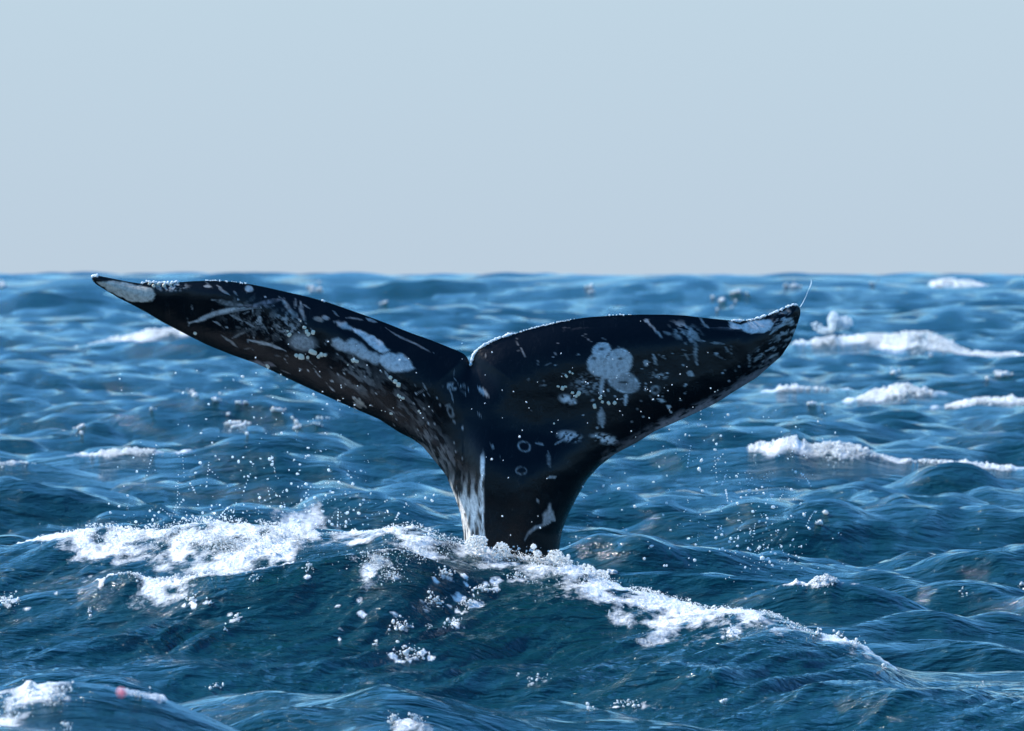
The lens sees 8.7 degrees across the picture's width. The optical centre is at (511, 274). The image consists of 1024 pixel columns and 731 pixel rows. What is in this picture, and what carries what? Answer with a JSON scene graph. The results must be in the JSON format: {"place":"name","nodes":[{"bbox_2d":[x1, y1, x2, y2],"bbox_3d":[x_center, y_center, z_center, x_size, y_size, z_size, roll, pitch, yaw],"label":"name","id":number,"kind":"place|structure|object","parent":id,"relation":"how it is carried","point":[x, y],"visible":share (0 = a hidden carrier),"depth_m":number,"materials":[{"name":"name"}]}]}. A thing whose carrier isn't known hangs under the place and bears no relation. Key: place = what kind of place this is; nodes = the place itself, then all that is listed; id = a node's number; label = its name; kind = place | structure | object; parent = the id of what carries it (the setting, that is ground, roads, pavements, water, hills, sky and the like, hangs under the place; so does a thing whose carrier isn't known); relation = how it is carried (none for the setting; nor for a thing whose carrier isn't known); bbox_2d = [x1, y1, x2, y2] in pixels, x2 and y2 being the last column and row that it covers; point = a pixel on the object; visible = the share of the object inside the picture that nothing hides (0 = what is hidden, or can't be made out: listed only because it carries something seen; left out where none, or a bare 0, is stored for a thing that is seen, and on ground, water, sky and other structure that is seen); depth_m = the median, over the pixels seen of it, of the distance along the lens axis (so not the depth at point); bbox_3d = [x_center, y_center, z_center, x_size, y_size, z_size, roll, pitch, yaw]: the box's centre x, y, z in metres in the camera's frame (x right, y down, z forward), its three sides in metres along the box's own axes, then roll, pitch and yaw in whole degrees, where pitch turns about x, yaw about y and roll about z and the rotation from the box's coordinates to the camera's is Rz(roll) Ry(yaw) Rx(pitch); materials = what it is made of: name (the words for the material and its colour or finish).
{"place":"outdoors","nodes":[
{"label":"outdoors","id":0,"kind":"place"},
{"bbox_2d":[0,272,1023,730],"bbox_3d":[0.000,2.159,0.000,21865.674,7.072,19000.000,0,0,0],"label":"sea","id":1,"kind":"structure","parent":0,"point":[908,552],"depth_m":40.76,"materials":[{"name":"liquid"}]},
{"bbox_2d":[0,460,35,467],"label":"whitecap","id":2,"kind":"object","parent":1,"relation":"on","point":[26,462],"visible":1,"depth_m":53.20,"materials":[{"name":"white liquid"}]},
{"bbox_2d":[0,680,150,729],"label":"whitecap","id":3,"kind":"object","parent":1,"relation":"on","point":[55,697],"visible":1,"depth_m":21.35,"materials":[{"name":"white liquid"}]},
{"bbox_2d":[117,688,125,696],"bbox_3d":[-0.785,0.839,13.500,0.018,0.018,0.018,0,0,0],"label":"pink drop","id":4,"kind":"object","parent":1,"relation":"on","point":[121,692],"visible":1,"depth_m":13.49,"materials":[{"name":"pink liquid"}]},
{"bbox_2d":[90,447,155,460],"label":"whitecap","id":5,"kind":"object","parent":1,"relation":"on","point":[136,449],"visible":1,"depth_m":54.20,"materials":[{"name":"white liquid"}]},
{"bbox_2d":[74,327,180,346],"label":"whitecap","id":6,"kind":"object","parent":1,"relation":"on","point":[148,331],"visible":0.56,"depth_m":145.94,"materials":[{"name":"white liquid"}]},
{"bbox_2d":[104,548,387,582],"bbox_3d":[-1.138,1.264,28.797,1.226,0.176,0.211,0,0,-2],"label":"breaking foam","id":7,"kind":"object","parent":1,"relation":"on","point":[178,574],"visible":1,"depth_m":28.76,"materials":[{"name":"white"}]},
{"bbox_2d":[387,710,427,726],"bbox_3d":[-0.381,1.574,23.960,0.145,0.092,1.035,0,0,-2],"label":"whitecap","id":8,"kind":"object","parent":1,"relation":"on","point":[415,717],"visible":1,"depth_m":23.50,"materials":[{"name":"white liquid"}]},
{"bbox_2d":[92,276,799,558],"bbox_3d":[-0.297,1.172,30.021,3.188,2.332,0.524,0,0,0],"label":"gray whale","id":9,"kind":"object","parent":1,"relation":"on","point":[461,433],"visible":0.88,"depth_m":29.97},
{"bbox_2d":[91,274,797,554],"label":"water beads","id":10,"kind":"object","parent":9,"relation":"attached to","point":[476,350],"visible":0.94,"depth_m":30.06,"materials":[{"name":"white liquid"}]},
{"bbox_2d":[31,501,872,652],"bbox_3d":[-1.527,1.358,37.171,3.343,0.596,19.204,0,0,-8],"label":"breaking foam","id":11,"kind":"object","parent":1,"relation":"on","point":[228,541],"visible":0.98,"depth_m":29.39,"materials":[{"name":"white"}]},
{"bbox_2d":[108,341,842,598],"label":"spray drops","id":12,"kind":"object","parent":1,"relation":"on","point":[519,436],"visible":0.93,"depth_m":30.08,"materials":[{"name":"white liquid"}]},
{"bbox_2d":[0,280,1012,524],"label":"foam flecks","id":13,"kind":"object","parent":1,"relation":"on","point":[999,373],"visible":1,"depth_m":66.75,"materials":[{"name":"white liquid"}]},
{"bbox_2d":[0,561,1023,710],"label":"foam flecks","id":14,"kind":"object","parent":1,"relation":"on","point":[401,627],"visible":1,"depth_m":28.40,"materials":[{"name":"white liquid"}]},
{"bbox_2d":[464,534,609,580],"bbox_3d":[0.110,1.246,29.306,0.635,0.232,0.289,0,0,0],"label":"splash foam","id":15,"kind":"object","parent":1,"relation":"on","point":[558,555],"visible":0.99,"depth_m":29.27,"materials":[{"name":"white"}]},
{"bbox_2d":[777,383,836,391],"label":"whitecap","id":16,"kind":"object","parent":1,"relation":"on","point":[787,386],"visible":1,"depth_m":87.10,"materials":[{"name":"white liquid"}]},
{"bbox_2d":[806,574,838,593],"bbox_3d":[1.474,1.471,31.995,0.148,0.096,0.156,0,0,37],"label":"whitecap","id":17,"kind":"object","parent":1,"relation":"on","point":[827,578],"visible":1,"depth_m":31.97,"materials":[{"name":"white liquid"}]},
{"bbox_2d":[811,311,852,334],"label":"spray puff","id":18,"kind":"object","parent":1,"relation":"on","point":[834,321],"visible":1,"depth_m":104.89,"materials":[{"name":"white liquid"}]},
{"bbox_2d":[748,434,1011,470],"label":"whitecap","id":19,"kind":"object","parent":1,"relation":"on","point":[850,448],"visible":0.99,"depth_m":53.49,"materials":[{"name":"white liquid"}]},
{"bbox_2d":[857,383,932,402],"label":"whitecap","id":20,"kind":"object","parent":1,"relation":"on","point":[897,387],"visible":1,"depth_m":81.76,"materials":[{"name":"white liquid"}]},
{"bbox_2d":[800,330,1020,356],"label":"whitecap","id":21,"kind":"object","parent":1,"relation":"on","point":[896,337],"visible":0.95,"depth_m":127.89,"materials":[{"name":"white liquid"}]},
{"bbox_2d":[931,278,987,286],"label":"whitecap","id":22,"kind":"object","parent":1,"relation":"on","point":[940,282],"visible":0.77,"depth_m":419.19,"materials":[{"name":"white liquid"}]},
{"bbox_2d":[945,394,1023,408],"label":"whitecap","id":23,"kind":"object","parent":1,"relation":"on","point":[987,398],"visible":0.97,"depth_m":76.32,"materials":[{"name":"white liquid"}]},
{"bbox_2d":[0,0,1023,274],"label":"sky","id":24,"kind":"structure","parent":0,"point":[385,137],"materials":[{"name":"blue"}]},
{"bbox_2d":[595,569,615,573],"bbox_3d":[0.432,1.425,32.201,0.144,0.032,0.058,0,0,0],"label":"whitecap","id":25,"kind":"object","parent":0,"point":[608,570],"visible":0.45,"depth_m":32.19,"materials":[{"name":"white liquid"}]}
]}

